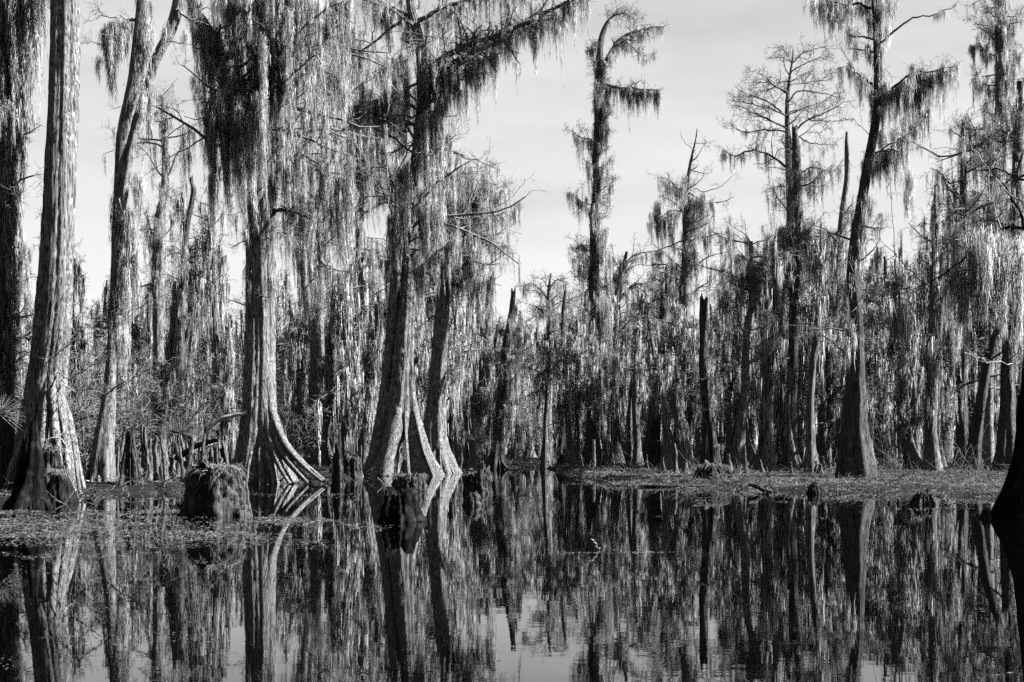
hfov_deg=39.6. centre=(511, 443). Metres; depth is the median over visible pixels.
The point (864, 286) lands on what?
cypress tree
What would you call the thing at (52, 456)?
tree stump
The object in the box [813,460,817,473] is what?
cypress knee
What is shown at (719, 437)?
bare shrub
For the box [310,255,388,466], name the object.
cypress tree
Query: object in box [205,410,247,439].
fallen branch
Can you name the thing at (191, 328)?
cypress tree
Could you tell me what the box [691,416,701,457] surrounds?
cypress tree
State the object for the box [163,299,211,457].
cypress tree
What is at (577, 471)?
brushwood
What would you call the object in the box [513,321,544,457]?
cypress tree
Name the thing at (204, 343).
cypress tree
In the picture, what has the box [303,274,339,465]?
cypress tree
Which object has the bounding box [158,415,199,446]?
palmetto
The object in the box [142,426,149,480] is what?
cypress knee
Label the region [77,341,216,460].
bare shrub
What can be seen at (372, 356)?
cypress tree
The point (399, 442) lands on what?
cypress tree
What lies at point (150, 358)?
bare shrub
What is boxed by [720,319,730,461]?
cypress tree
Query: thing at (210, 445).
fallen branch
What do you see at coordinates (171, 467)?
cypress knee
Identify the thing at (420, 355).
cypress tree
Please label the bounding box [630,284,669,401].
cypress tree
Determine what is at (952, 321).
cypress tree
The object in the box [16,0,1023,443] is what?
sky
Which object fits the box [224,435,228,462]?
cypress knee
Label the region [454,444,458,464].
cypress knee
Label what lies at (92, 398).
bare shrub
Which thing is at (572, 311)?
cypress tree
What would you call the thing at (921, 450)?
cypress tree
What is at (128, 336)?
cypress tree
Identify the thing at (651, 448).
cypress tree
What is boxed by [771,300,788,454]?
cypress tree
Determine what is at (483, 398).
cypress tree
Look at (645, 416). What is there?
cypress tree
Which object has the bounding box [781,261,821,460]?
cypress tree
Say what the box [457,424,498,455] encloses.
palmetto
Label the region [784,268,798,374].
cypress tree
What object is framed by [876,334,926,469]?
cypress tree
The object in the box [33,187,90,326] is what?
cypress tree
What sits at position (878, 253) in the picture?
cypress tree
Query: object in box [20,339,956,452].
woods
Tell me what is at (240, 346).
cypress tree
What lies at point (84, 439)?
bare shrub
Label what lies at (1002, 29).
cypress tree
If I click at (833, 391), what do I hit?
cypress tree
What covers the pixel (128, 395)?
cypress tree
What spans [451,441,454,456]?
cypress knee
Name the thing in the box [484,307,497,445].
cypress tree
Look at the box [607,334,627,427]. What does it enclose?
cypress tree
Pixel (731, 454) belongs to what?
cypress knee
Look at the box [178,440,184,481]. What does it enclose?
cypress knee
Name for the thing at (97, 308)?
cypress tree
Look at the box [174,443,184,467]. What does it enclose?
cypress knee
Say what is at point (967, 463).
arching reeds
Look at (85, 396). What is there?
cypress tree
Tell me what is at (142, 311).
cypress tree
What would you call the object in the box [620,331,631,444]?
cypress tree
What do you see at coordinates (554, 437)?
cypress tree
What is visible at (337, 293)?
cypress tree
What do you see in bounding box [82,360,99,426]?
cypress tree
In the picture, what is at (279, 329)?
cypress tree
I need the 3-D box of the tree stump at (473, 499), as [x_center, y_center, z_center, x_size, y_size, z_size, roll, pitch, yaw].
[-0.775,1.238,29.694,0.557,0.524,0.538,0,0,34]
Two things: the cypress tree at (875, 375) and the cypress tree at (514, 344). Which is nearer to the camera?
the cypress tree at (875, 375)
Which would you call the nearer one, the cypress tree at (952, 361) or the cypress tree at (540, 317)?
the cypress tree at (952, 361)
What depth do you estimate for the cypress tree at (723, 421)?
101.11 m
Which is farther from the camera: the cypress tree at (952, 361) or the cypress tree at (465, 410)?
the cypress tree at (465, 410)
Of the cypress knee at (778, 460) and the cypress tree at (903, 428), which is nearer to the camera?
the cypress tree at (903, 428)
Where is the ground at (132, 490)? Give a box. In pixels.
[0,444,1006,504]
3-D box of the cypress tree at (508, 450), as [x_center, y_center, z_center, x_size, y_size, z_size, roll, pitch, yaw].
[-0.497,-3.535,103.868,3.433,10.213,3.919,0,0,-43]
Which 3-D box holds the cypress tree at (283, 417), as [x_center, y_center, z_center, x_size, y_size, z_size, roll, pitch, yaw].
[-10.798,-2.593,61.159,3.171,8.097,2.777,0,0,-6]
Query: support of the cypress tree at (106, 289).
on the ground at (132, 490)
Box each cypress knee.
[116,446,119,478]
[119,433,124,460]
[140,424,144,469]
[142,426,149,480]
[145,463,152,481]
[148,438,152,459]
[152,436,158,476]
[152,472,160,481]
[159,465,162,480]
[160,435,170,482]
[168,458,173,480]
[172,454,175,472]
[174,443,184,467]
[176,464,180,476]
[178,435,185,470]
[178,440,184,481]
[182,436,194,484]
[188,436,196,463]
[200,433,205,462]
[215,446,218,464]
[217,430,220,459]
[219,448,226,462]
[221,441,226,461]
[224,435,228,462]
[328,434,338,472]
[343,437,345,454]
[359,446,363,476]
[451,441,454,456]
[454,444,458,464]
[459,453,462,468]
[462,449,465,468]
[661,457,665,469]
[673,443,679,472]
[680,462,690,473]
[726,454,733,470]
[730,444,733,466]
[742,446,748,473]
[759,460,764,471]
[777,449,779,465]
[788,462,793,473]
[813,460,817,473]
[814,464,823,474]
[821,456,827,470]
[829,448,837,467]
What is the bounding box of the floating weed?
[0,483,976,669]
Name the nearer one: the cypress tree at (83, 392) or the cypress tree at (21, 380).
the cypress tree at (21, 380)
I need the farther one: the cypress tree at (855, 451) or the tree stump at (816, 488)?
the cypress tree at (855, 451)
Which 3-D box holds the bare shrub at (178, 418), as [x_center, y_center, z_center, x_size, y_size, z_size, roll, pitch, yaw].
[-15.033,-1.578,59.837,7.429,5.535,5.964,0,0,-30]
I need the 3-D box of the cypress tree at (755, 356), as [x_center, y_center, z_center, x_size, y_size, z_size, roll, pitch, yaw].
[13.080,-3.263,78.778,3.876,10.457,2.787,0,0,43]
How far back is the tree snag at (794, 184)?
67.05 m
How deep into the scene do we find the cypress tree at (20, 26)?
35.14 m
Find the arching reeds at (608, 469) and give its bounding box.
[595,457,618,470]
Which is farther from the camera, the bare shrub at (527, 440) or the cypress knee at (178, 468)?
the bare shrub at (527, 440)
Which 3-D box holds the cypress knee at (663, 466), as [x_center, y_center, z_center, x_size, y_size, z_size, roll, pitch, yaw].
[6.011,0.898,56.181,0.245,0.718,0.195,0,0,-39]
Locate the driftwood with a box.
[638,483,713,486]
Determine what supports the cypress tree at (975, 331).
on the ground at (132, 490)
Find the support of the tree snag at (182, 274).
on the ground at (132, 490)
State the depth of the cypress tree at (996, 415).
82.11 m
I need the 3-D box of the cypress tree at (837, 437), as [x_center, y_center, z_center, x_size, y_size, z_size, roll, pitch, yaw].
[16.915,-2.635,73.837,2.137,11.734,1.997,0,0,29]
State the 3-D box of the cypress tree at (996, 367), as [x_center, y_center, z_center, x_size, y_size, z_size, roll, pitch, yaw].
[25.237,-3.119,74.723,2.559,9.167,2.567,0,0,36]
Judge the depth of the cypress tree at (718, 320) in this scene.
89.08 m
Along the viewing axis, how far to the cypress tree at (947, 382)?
85.50 m
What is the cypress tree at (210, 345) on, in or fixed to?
on the ground at (132, 490)
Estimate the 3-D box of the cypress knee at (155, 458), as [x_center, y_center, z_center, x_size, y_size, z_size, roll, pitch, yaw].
[-10.636,0.638,42.570,0.418,1.742,0.438,1,2,-10]
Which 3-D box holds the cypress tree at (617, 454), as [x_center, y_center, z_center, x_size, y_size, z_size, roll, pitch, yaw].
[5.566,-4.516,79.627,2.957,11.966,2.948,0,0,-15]
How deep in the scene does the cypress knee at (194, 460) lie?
63.31 m
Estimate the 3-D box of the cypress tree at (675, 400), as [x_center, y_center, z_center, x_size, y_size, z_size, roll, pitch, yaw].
[7.030,-2.545,60.449,3.002,7.659,4.381,0,0,-6]
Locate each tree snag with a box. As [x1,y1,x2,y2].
[2,408,52,509]
[140,174,206,463]
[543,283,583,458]
[692,292,722,476]
[753,120,825,466]
[800,130,882,463]
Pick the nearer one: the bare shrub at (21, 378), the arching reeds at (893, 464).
the bare shrub at (21, 378)
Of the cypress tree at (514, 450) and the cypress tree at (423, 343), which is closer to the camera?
the cypress tree at (514, 450)
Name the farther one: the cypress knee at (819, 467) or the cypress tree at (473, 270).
the cypress tree at (473, 270)
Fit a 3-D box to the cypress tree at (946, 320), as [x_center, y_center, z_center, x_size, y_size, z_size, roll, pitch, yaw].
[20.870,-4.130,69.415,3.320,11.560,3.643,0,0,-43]
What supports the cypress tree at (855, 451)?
on the ground at (132, 490)
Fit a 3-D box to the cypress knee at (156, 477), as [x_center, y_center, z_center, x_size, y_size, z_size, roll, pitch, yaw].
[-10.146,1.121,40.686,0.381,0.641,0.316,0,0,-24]
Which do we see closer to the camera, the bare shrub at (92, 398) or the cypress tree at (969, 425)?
the bare shrub at (92, 398)
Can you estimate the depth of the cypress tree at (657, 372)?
58.73 m
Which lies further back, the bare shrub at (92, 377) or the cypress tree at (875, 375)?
the cypress tree at (875, 375)
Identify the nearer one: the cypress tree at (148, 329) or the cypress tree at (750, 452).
the cypress tree at (750, 452)
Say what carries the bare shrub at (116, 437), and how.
on the ground at (132, 490)
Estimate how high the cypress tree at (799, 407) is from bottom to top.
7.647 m
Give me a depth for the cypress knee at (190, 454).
40.51 m
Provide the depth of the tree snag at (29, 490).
28.22 m
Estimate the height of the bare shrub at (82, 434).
5.778 m
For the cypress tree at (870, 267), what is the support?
on the ground at (132, 490)
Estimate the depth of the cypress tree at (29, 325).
84.08 m
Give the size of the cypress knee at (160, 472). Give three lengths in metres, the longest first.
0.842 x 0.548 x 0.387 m
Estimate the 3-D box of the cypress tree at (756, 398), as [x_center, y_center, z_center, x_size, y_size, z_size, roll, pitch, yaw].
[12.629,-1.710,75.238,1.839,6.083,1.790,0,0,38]
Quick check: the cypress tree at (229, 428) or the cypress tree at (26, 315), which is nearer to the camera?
the cypress tree at (229, 428)
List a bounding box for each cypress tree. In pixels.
[0,0,49,488]
[3,0,115,493]
[11,239,36,429]
[19,283,32,403]
[19,356,24,397]
[19,367,27,413]
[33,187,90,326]
[66,340,97,430]
[68,254,88,462]
[73,0,212,481]
[73,276,129,391]
[79,314,146,463]
[81,356,95,454]
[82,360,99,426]
[88,299,101,399]
[89,263,175,443]
[98,372,141,429]
[102,78,195,442]
[102,284,132,403]
[107,0,407,483]
[128,286,145,455]
[131,323,167,443]
[135,299,174,432]
[137,280,187,468]
[139,270,172,344]
[141,289,152,429]
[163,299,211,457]
[163,315,193,454]
[165,187,222,459]
[175,146,235,455]
[186,274,205,442]
[189,296,242,457]
[190,315,242,450]
[194,281,226,430]
[200,322,239,441]
[207,315,243,463]
[209,359,212,433]
[227,304,294,435]
[234,326,297,431]
[241,307,307,447]
[275,261,299,424]
[276,52,396,463]
[276,266,309,463]
[276,315,307,424]
[280,352,304,433]
[284,277,309,457]
[285,319,310,408]
[291,6,430,347]
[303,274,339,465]
[304,296,341,452]
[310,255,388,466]
[311,246,384,450]
[319,0,597,475]
[324,278,384,433]
[325,266,368,404]
[334,300,380,438]
[337,240,377,462]
[355,284,386,466]
[361,298,372,406]
[369,150,533,473]
[376,231,390,307]
[384,296,451,409]
[418,242,500,453]
[418,305,432,416]
[418,342,429,423]
[420,278,432,421]
[424,240,464,444]
[426,320,474,412]
[427,301,462,456]
[450,399,462,444]
[453,294,504,453]
[453,321,475,444]
[457,300,506,445]
[457,323,465,453]
[459,320,488,462]
[464,352,501,470]
[472,320,508,431]
[475,286,538,469]
[483,378,508,463]
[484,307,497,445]
[486,298,526,462]
[491,325,531,458]
[501,304,543,454]
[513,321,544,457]
[514,268,585,461]
[527,319,580,457]
[528,319,544,456]
[531,304,588,448]
[535,325,562,468]
[539,310,621,466]
[541,320,580,462]
[544,283,621,453]
[562,0,669,466]
[576,234,659,459]
[581,349,606,446]
[588,258,636,462]
[602,293,629,441]
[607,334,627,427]
[614,290,652,465]
[619,318,651,443]
[620,288,653,462]
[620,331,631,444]
[623,277,701,448]
[628,304,679,469]
[630,254,701,464]
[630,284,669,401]
[637,314,656,448]
[641,292,701,469]
[642,129,744,457]
[652,331,695,463]
[653,316,662,452]
[671,319,718,440]
[685,213,809,467]
[687,345,725,460]
[690,296,730,441]
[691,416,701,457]
[698,248,765,465]
[708,271,725,421]
[710,303,725,458]
[711,385,725,444]
[715,35,858,294]
[716,291,758,465]
[718,303,762,440]
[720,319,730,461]
[746,266,788,471]
[747,363,761,444]
[751,232,783,450]
[753,399,760,452]
[759,291,788,449]
[763,224,806,470]
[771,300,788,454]
[772,331,829,462]
[781,0,962,478]
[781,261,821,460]
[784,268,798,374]
[794,218,847,473]
[799,232,848,447]
[800,312,875,465]
[801,246,867,400]
[802,273,817,449]
[817,287,847,463]
[817,300,893,420]
[818,239,950,465]
[837,270,869,373]
[842,109,1023,518]
[846,285,894,462]
[860,256,896,459]
[866,241,892,448]
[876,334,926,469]
[877,289,920,465]
[878,258,924,457]
[879,249,920,401]
[884,105,1022,467]
[890,281,898,454]
[896,323,926,460]
[897,240,917,385]
[902,229,941,401]
[907,282,952,455]
[912,258,971,466]
[913,175,951,470]
[917,275,943,438]
[923,375,954,449]
[927,253,968,457]
[928,232,994,423]
[932,0,1023,467]
[938,81,1023,470]
[940,292,1022,469]
[940,334,955,461]
[948,290,969,385]
[950,185,984,432]
[967,191,978,426]
[970,171,1001,382]
[971,307,1000,412]
[974,317,977,364]
[977,342,1000,444]
[986,216,1023,421]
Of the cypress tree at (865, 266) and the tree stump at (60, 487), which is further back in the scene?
the cypress tree at (865, 266)
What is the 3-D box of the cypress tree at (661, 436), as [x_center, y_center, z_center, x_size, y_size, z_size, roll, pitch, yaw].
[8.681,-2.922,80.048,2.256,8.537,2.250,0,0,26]
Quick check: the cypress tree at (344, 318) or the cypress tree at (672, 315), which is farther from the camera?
the cypress tree at (672, 315)
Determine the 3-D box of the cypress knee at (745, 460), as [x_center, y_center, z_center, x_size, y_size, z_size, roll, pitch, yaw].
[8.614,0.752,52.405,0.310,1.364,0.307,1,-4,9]
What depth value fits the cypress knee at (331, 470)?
55.49 m
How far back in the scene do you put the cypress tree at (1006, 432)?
59.32 m
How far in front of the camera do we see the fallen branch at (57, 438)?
32.99 m
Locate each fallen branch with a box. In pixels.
[41,425,73,444]
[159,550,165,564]
[200,442,217,451]
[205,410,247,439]
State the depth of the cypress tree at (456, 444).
117.63 m
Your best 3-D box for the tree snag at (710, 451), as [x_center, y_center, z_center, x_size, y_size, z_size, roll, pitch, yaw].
[6.763,-1.808,49.013,1.522,6.917,1.615,0,0,29]
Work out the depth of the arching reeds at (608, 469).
57.87 m
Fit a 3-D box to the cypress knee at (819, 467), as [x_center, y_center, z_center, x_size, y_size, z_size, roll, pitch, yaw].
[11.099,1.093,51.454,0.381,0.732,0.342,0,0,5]
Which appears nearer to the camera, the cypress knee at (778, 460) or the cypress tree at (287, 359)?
the cypress knee at (778, 460)
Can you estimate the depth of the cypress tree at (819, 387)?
92.79 m
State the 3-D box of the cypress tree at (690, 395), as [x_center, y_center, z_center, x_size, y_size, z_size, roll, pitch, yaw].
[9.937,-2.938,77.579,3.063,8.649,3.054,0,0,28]
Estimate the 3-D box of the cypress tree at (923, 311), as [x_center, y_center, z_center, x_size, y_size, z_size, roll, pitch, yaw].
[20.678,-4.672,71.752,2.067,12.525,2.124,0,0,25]
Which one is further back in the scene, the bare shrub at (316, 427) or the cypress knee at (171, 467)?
the bare shrub at (316, 427)
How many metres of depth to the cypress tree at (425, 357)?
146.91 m
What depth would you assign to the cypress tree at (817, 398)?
148.20 m
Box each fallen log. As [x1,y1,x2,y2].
[174,438,217,460]
[749,481,778,491]
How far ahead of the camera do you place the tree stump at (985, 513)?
25.02 m
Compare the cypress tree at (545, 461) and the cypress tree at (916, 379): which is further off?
the cypress tree at (916, 379)
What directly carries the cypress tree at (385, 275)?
on the ground at (132, 490)
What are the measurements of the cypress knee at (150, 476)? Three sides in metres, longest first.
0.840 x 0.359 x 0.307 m
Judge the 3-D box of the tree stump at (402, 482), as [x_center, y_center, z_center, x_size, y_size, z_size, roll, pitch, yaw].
[-2.834,1.105,38.905,1.198,0.790,1.276,0,0,0]
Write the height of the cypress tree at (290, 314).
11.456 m
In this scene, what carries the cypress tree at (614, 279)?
on the ground at (132, 490)
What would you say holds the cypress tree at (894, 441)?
on the ground at (132, 490)
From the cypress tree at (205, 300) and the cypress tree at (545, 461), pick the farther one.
the cypress tree at (205, 300)
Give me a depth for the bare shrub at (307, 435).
70.04 m
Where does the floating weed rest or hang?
on the water
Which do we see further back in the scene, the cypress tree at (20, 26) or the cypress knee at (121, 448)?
the cypress knee at (121, 448)
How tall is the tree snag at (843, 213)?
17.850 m
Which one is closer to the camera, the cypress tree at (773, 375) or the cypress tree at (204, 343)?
the cypress tree at (773, 375)
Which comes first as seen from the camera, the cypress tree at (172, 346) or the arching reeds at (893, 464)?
the cypress tree at (172, 346)
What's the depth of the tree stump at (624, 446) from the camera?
90.17 m
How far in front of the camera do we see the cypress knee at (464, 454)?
67.50 m
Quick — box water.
[0,467,1023,681]
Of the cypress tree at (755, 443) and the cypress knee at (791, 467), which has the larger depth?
the cypress tree at (755, 443)
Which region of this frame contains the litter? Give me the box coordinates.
[1,466,350,496]
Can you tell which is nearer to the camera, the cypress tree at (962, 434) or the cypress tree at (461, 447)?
the cypress tree at (962, 434)
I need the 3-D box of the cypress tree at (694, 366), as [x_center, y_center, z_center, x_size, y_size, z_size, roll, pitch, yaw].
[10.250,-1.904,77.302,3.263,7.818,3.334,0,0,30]
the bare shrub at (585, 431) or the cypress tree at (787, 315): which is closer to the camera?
the cypress tree at (787, 315)
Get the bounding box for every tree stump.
[42,437,66,486]
[44,464,78,502]
[119,425,144,484]
[178,462,252,516]
[331,426,344,485]
[342,453,360,478]
[377,486,426,522]
[388,471,427,491]
[461,468,493,493]
[462,491,483,505]
[555,453,565,465]
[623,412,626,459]
[806,481,822,493]
[909,488,937,504]
[980,507,991,517]
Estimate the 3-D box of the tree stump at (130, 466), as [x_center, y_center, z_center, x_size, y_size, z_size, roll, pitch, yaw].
[-10.402,0.487,38.941,0.858,2.025,0.807,0,0,-23]
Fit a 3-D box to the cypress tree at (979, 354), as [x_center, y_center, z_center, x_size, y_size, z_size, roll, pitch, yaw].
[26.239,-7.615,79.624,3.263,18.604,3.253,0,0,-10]
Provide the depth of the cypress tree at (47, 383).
34.92 m
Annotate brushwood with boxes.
[0,450,1009,503]
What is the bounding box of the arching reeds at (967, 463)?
[941,423,1006,470]
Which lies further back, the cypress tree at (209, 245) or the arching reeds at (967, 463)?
the cypress tree at (209, 245)
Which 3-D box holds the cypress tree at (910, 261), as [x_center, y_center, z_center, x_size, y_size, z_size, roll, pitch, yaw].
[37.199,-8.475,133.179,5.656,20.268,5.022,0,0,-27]
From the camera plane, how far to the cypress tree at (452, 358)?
65.32 m
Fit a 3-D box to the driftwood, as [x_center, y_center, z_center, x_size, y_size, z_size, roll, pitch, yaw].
[5.157,1.335,42.599,2.740,0.285,0.208,0,0,0]
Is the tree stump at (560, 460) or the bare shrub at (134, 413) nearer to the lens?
the bare shrub at (134, 413)
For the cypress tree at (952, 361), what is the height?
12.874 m
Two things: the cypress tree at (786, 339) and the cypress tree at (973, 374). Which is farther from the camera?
the cypress tree at (973, 374)
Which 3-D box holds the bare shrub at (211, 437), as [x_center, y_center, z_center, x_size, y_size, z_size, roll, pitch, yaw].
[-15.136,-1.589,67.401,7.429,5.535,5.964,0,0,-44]
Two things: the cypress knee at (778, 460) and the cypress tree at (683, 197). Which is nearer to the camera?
the cypress knee at (778, 460)
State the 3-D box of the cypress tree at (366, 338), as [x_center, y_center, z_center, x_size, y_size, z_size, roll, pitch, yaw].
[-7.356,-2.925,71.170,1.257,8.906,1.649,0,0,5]
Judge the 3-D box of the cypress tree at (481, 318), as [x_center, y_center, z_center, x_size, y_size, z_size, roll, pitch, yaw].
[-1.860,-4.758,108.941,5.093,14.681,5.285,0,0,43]
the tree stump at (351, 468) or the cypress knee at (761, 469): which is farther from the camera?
the cypress knee at (761, 469)
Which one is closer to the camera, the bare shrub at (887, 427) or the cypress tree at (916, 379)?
the bare shrub at (887, 427)
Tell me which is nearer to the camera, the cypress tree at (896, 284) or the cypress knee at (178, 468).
the cypress knee at (178, 468)
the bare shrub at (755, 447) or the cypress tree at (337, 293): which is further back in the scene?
the cypress tree at (337, 293)
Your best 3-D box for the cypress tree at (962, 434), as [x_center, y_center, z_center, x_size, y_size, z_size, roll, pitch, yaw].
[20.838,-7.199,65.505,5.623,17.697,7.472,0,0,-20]
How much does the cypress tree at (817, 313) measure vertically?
10.222 m
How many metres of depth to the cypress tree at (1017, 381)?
67.61 m
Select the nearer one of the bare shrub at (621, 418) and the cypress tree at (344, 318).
the cypress tree at (344, 318)
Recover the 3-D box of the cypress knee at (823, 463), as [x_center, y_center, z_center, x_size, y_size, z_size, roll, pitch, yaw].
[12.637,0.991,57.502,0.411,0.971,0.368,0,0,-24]
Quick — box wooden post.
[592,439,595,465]
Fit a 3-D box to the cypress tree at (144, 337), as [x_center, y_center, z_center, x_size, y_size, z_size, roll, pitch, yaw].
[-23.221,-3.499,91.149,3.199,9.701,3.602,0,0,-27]
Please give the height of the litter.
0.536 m
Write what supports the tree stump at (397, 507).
on the ground at (132, 490)
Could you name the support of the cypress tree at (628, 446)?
on the ground at (132, 490)
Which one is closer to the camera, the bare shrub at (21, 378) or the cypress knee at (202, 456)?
the cypress knee at (202, 456)
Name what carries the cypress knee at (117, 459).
on the ground at (132, 490)
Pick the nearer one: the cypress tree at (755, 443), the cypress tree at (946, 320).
the cypress tree at (946, 320)
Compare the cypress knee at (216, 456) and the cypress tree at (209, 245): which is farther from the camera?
the cypress tree at (209, 245)
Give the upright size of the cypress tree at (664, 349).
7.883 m
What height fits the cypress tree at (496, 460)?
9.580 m
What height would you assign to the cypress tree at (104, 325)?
6.910 m
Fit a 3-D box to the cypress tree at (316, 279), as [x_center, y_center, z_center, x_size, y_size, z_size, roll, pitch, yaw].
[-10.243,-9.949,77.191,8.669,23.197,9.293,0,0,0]
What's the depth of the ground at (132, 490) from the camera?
42.42 m
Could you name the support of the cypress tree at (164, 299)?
on the ground at (132, 490)
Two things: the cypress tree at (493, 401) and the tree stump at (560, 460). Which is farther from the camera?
the cypress tree at (493, 401)
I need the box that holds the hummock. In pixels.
[694,460,732,478]
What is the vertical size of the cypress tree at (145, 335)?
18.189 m
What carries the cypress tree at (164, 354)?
on the ground at (132, 490)
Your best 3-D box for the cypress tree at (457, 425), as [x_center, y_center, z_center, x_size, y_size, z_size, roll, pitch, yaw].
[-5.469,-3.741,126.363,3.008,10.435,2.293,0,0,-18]
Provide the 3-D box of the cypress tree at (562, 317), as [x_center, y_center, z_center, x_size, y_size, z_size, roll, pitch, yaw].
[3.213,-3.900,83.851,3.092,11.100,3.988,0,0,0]
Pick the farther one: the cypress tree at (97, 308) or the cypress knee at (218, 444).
the cypress tree at (97, 308)
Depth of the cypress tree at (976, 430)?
60.77 m
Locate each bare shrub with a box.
[11,337,153,458]
[13,330,31,426]
[13,349,124,434]
[14,340,144,471]
[15,343,186,473]
[26,323,173,466]
[68,337,240,458]
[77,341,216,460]
[77,341,242,459]
[83,336,197,452]
[125,348,242,458]
[184,338,294,445]
[277,380,348,458]
[281,370,341,453]
[467,389,552,461]
[518,367,625,451]
[552,389,625,448]
[553,384,692,457]
[660,363,775,463]
[686,343,816,453]
[820,346,1001,456]
[866,370,970,466]
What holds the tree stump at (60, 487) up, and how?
on the ground at (132, 490)
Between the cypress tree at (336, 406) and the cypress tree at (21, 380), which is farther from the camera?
the cypress tree at (336, 406)
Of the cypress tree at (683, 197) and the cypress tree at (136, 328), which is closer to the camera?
the cypress tree at (683, 197)
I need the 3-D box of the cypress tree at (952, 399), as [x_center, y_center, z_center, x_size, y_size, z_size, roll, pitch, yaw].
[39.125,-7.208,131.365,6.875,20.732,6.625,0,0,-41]
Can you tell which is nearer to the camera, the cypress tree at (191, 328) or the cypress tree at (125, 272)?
the cypress tree at (125, 272)
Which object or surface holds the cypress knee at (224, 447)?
on the ground at (132, 490)
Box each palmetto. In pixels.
[0,392,25,432]
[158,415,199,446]
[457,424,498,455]
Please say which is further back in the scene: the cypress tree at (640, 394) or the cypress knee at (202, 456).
the cypress tree at (640, 394)
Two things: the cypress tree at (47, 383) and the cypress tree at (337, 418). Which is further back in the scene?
the cypress tree at (337, 418)
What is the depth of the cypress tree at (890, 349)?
64.22 m
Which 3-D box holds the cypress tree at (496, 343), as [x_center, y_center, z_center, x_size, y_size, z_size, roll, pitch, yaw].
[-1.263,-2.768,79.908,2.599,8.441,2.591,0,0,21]
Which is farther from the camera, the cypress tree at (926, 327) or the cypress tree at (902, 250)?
the cypress tree at (926, 327)
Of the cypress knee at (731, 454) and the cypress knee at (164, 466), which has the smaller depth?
the cypress knee at (164, 466)
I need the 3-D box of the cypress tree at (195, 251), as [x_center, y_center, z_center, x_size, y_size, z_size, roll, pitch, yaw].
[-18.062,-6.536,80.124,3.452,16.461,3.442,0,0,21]
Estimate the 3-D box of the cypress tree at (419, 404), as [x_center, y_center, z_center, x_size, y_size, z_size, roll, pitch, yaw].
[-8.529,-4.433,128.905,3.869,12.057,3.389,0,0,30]
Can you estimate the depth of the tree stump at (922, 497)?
30.34 m
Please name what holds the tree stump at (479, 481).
on the ground at (132, 490)
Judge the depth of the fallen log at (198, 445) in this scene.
46.93 m
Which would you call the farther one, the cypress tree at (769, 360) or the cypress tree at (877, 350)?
the cypress tree at (877, 350)
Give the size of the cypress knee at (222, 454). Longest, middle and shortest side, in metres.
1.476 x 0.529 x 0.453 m
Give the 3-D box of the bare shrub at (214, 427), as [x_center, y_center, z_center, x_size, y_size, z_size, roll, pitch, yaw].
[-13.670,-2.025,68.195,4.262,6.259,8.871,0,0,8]
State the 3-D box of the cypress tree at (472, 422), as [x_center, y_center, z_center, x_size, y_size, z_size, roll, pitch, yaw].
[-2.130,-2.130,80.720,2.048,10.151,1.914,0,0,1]
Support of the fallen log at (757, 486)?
on the ground at (132, 490)
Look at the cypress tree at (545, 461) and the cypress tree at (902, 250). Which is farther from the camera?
the cypress tree at (902, 250)
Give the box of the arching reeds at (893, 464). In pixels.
[833,426,923,467]
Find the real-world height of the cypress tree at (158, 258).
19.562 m
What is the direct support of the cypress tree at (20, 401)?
on the ground at (132, 490)
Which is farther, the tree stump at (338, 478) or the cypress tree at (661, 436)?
the cypress tree at (661, 436)
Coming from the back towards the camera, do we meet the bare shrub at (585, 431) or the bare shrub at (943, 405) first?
the bare shrub at (585, 431)
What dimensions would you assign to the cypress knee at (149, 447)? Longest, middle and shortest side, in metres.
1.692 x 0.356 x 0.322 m
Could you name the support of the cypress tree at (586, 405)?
on the ground at (132, 490)
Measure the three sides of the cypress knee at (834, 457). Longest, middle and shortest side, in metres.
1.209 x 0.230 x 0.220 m
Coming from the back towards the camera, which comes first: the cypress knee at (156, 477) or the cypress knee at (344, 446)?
the cypress knee at (344, 446)
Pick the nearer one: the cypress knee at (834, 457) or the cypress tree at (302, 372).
the cypress knee at (834, 457)
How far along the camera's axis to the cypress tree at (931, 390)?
58.50 m
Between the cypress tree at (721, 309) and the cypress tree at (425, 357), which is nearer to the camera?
the cypress tree at (721, 309)
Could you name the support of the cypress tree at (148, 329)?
on the ground at (132, 490)
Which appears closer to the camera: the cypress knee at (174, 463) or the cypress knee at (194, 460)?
the cypress knee at (174, 463)
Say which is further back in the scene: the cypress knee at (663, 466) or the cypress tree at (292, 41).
the cypress knee at (663, 466)
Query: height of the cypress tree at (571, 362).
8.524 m
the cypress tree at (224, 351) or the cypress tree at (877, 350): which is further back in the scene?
the cypress tree at (224, 351)
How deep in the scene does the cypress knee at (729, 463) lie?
56.42 m
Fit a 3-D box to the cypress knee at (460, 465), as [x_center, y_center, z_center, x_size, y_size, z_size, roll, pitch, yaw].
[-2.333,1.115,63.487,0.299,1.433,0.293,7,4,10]
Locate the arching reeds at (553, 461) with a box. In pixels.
[526,434,564,463]
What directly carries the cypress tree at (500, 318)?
on the ground at (132, 490)
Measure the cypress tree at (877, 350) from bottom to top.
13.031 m
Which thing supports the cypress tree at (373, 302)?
on the ground at (132, 490)
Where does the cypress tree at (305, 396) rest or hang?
on the ground at (132, 490)
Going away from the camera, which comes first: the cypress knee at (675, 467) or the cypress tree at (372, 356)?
the cypress knee at (675, 467)
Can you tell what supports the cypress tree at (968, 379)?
on the ground at (132, 490)
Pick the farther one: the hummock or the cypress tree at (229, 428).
the cypress tree at (229, 428)

